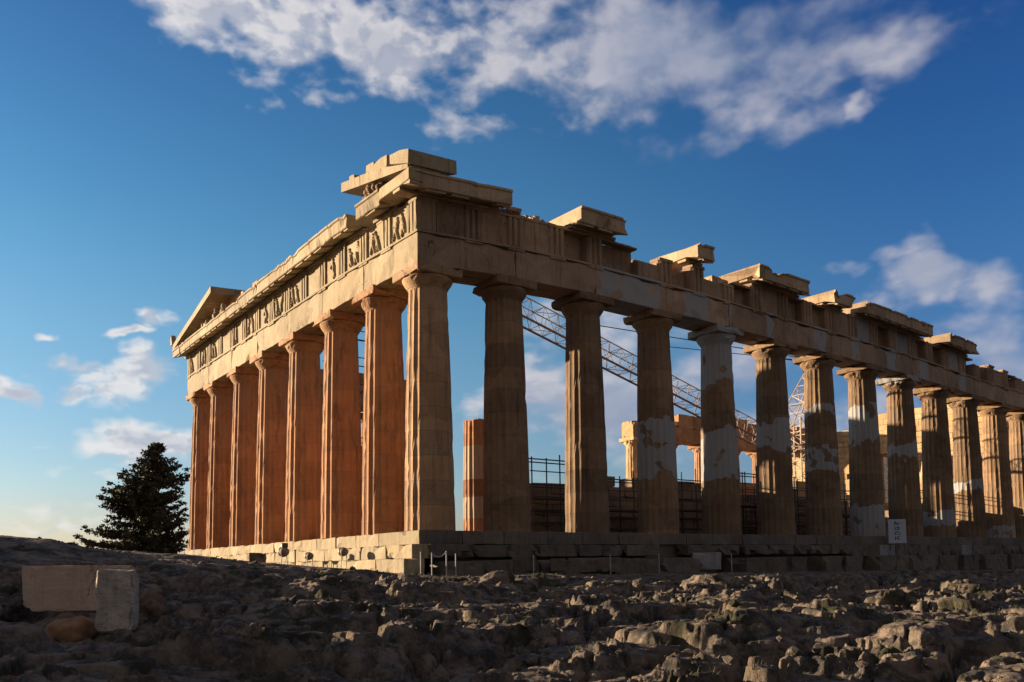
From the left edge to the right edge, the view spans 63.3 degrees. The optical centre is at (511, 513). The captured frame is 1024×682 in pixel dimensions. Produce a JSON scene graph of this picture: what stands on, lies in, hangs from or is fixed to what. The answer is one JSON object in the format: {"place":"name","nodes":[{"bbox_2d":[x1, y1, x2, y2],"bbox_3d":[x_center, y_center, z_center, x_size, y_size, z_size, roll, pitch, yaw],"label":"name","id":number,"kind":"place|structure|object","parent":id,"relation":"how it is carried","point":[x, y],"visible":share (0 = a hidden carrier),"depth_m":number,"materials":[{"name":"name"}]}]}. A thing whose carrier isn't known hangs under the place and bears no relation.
{"place":"outdoors","nodes":[
{"label":"outdoors","id":0,"kind":"place"},
{"bbox_2d":[0,535,1023,681],"bbox_3d":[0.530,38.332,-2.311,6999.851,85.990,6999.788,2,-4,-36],"label":"rocky ground","id":1,"kind":"structure","parent":0,"point":[426,639],"depth_m":12.80,"materials":[{"name":"grey stone"}]},
{"bbox_2d":[1,593,30,620],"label":"boulder","id":2,"kind":"object","parent":1,"relation":"on","point":[14,608],"visible":0.78,"depth_m":14.85,"materials":[{"name":"grey stone"}]},
{"bbox_2d":[0,621,64,657],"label":"boulder","id":3,"kind":"object","parent":1,"relation":"on","point":[36,638],"visible":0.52,"depth_m":9.58,"materials":[{"name":"grey stone"}]},
{"bbox_2d":[51,612,75,622],"bbox_3d":[-7.478,1.861,13.908,0.488,0.415,0.470,0,-4,-18],"label":"rough stone","id":4,"kind":"object","parent":1,"relation":"on","point":[65,615],"visible":0.29,"depth_m":13.80,"materials":[{"name":"stone"}]},
{"bbox_2d":[45,615,100,642],"bbox_3d":[-6.961,1.919,13.204,0.898,0.604,0.871,-1,-4,0],"label":"ochre stone","id":5,"kind":"object","parent":1,"relation":"on","point":[78,628],"visible":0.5,"depth_m":12.88,"materials":[{"name":"beige stone"}]},
{"bbox_2d":[66,645,87,650],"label":"rough stone","id":6,"kind":"object","parent":1,"relation":"on","point":[76,647],"visible":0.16,"depth_m":11.30,"materials":[{"name":"stone"}]},
{"bbox_2d":[33,612,147,628],"bbox_3d":[-7.403,1.979,14.617,1.980,0.496,1.042,-1,-4,0],"label":"supporting stone","id":7,"kind":"object","parent":1,"relation":"on","point":[45,622],"visible":0.17,"depth_m":14.40,"materials":[{"name":"grey stone"}]},
{"bbox_2d":[22,565,134,611],"bbox_3d":[-7.654,1.322,14.725,1.795,0.798,0.358,0,-4,-12],"label":"marble slab","id":8,"kind":"object","parent":7,"relation":"on","point":[59,588],"depth_m":14.51,"materials":[{"name":"beige stone"}]},
{"bbox_2d":[95,633,118,641],"bbox_3d":[-6.160,2.198,12.902,1.030,0.726,1.000,-1,-4,0],"label":"supporting stone","id":9,"kind":"object","parent":1,"relation":"on","point":[107,635],"visible":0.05,"depth_m":12.86,"materials":[{"name":"grey stone"}]},
{"bbox_2d":[95,570,138,632],"bbox_3d":[-6.187,1.370,13.031,0.574,0.973,0.320,1,-4,-8],"label":"marble block","id":10,"kind":"object","parent":9,"relation":"on","point":[117,597],"depth_m":12.90,"materials":[{"name":"grey stone"}]},
{"bbox_2d":[72,442,190,553],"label":"conifer tree","id":11,"kind":"object","parent":1,"relation":"on","point":[138,501],"visible":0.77,"depth_m":69.31,"materials":[{"name":"green plant"}]},
{"bbox_2d":[103,653,168,672],"bbox_3d":[-4.208,2.018,9.232,1.159,0.940,0.881,-1,-4,0],"label":"boulder","id":12,"kind":"object","parent":1,"relation":"on","point":[125,656],"visible":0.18,"depth_m":9.18,"materials":[{"name":"grey stone"}]},
{"bbox_2d":[139,591,169,618],"bbox_3d":[-6.733,1.776,15.515,0.605,0.644,0.739,-1,-4,0],"label":"rough stone","id":13,"kind":"object","parent":1,"relation":"on","point":[154,604],"visible":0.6,"depth_m":15.28,"materials":[{"name":"stone"}]},
{"bbox_2d":[249,553,266,562],"bbox_3d":[-8.267,1.553,27.017,0.499,0.553,0.300,-1,-4,0],"label":"upright stone","id":14,"kind":"object","parent":1,"relation":"on","point":[259,557],"visible":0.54,"depth_m":26.88,"materials":[{"name":"grey stone"}]},
{"bbox_2d":[278,543,288,563],"bbox_3d":[-9.292,1.803,33.949,0.435,1.194,0.370,2,-4,-36],"label":"floodlight","id":15,"kind":"object","parent":1,"relation":"on","point":[283,550],"visible":0.93,"depth_m":33.90,"materials":[{"name":"paint"}]},
{"bbox_2d":[305,552,313,565],"bbox_3d":[-8.018,1.962,32.971,0.322,0.862,0.310,2,-4,-36],"label":"floodlight","id":16,"kind":"object","parent":1,"relation":"on","point":[309,555],"visible":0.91,"depth_m":32.92,"materials":[{"name":"paint"}]},
{"bbox_2d":[338,547,347,567],"bbox_3d":[-6.453,1.827,31.958,0.360,1.063,0.330,2,-4,-36],"label":"floodlight","id":17,"kind":"object","parent":1,"relation":"on","point":[342,551],"visible":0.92,"depth_m":31.90,"materials":[{"name":"paint"}]},
{"bbox_2d":[431,553,433,575],"bbox_3d":[-2.635,1.699,27.343,0.138,0.816,0.138,2,-4,-36],"label":"barrier post","id":18,"kind":"object","parent":1,"relation":"on","point":[431,565],"visible":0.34,"depth_m":27.33,"materials":[{"name":"metal"}]},
{"bbox_2d":[454,553,457,576],"bbox_3d":[-1.885,1.746,27.886,0.138,0.800,0.138,2,-4,-36],"label":"barrier post","id":19,"kind":"object","parent":1,"relation":"on","point":[455,567],"visible":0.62,"depth_m":27.87,"materials":[{"name":"metal"}]},
{"bbox_2d":[479,570,514,582],"bbox_3d":[-0.454,1.978,24.008,1.098,0.661,0.620,-1,-4,0],"label":"boulder","id":20,"kind":"object","parent":1,"relation":"on","point":[498,576],"visible":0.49,"depth_m":23.81,"materials":[{"name":"grey stone"}]},
{"bbox_2d":[3,536,1020,681],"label":"rubble","id":21,"kind":"object","parent":1,"relation":"on","point":[80,655],"visible":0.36,"depth_m":11.36,"materials":[{"name":"grey stone"}]},
{"bbox_2d":[0,545,1023,681],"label":"rocks","id":22,"kind":"object","parent":1,"relation":"on","point":[760,662],"visible":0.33,"depth_m":13.54,"materials":[{"name":"grey stone"}]},
{"bbox_2d":[512,556,535,570],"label":"stone block","id":23,"kind":"structure","parent":1,"relation":"on","point":[528,564],"depth_m":31.18,"materials":[{"name":"stone"}]},
{"bbox_2d":[550,558,564,571],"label":"stone block","id":24,"kind":"structure","parent":1,"relation":"on","point":[557,564],"depth_m":31.27,"materials":[{"name":"stone"}]},
{"bbox_2d":[170,149,1023,575],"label":"ancient temple","id":25,"kind":"structure","parent":1,"relation":"on","point":[280,451],"depth_m":40.24,"materials":[{"name":"stone"}]},
{"bbox_2d":[358,331,364,446],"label":"scaffold","id":26,"kind":"object","parent":25,"relation":"on","point":[361,414],"visible":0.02,"depth_m":52.29,"materials":[{"name":"metal"}]},
{"bbox_2d":[529,455,565,531],"bbox_3d":[1.955,-0.948,39.127,3.700,4.033,1.068,2,-4,-36],"label":"scaffold","id":27,"kind":"object","parent":25,"relation":"on","point":[547,511],"visible":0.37,"depth_m":38.63,"materials":[{"name":"metal"}]},
{"bbox_2d":[608,471,637,532],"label":"scaffold","id":28,"kind":"object","parent":25,"relation":"on","point":[620,511],"visible":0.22,"depth_m":41.53,"materials":[{"name":"metal"}]},
{"bbox_2d":[522,296,805,496],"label":"lattice crane","id":29,"kind":"object","parent":25,"relation":"on","point":[801,483],"visible":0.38,"depth_m":61.10,"materials":[{"name":"beige paint"}]},
{"bbox_2d":[677,469,701,533],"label":"scaffold","id":30,"kind":"object","parent":25,"relation":"on","point":[696,511],"visible":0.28,"depth_m":44.31,"materials":[{"name":"metal"}]},
{"bbox_2d":[739,466,757,533],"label":"scaffold","id":31,"kind":"object","parent":25,"relation":"on","point":[745,506],"visible":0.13,"depth_m":47.28,"materials":[{"name":"metal"}]},
{"bbox_2d":[793,477,849,535],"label":"scaffold","id":32,"kind":"object","parent":25,"relation":"on","point":[845,504],"visible":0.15,"depth_m":51.25,"materials":[{"name":"metal"}]},
{"bbox_2d":[883,457,887,502],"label":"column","id":33,"kind":"structure","parent":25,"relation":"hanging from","point":[886,476],"depth_m":74.72,"materials":[{"name":"grey stone"}]},
{"bbox_2d":[888,519,906,549],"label":"information sign","id":34,"kind":"object","parent":25,"relation":"on","point":[896,530],"visible":1,"depth_m":47.25,"materials":[{"name":"white metal"}]},
{"bbox_2d":[689,552,721,569],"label":"stone block","id":35,"kind":"structure","parent":1,"relation":"on","point":[710,560],"depth_m":37.09,"materials":[{"name":"stone"}]},
{"bbox_2d":[920,464,922,504],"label":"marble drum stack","id":36,"kind":"object","parent":1,"relation":"on","point":[921,488],"visible":0.1,"depth_m":68.66,"materials":[{"name":"beige stone"}]},
{"bbox_2d":[0,0,1023,553],"label":"sky","id":37,"kind":"structure","parent":0,"point":[155,154],"materials":[{"name":"blue"}]}
]}

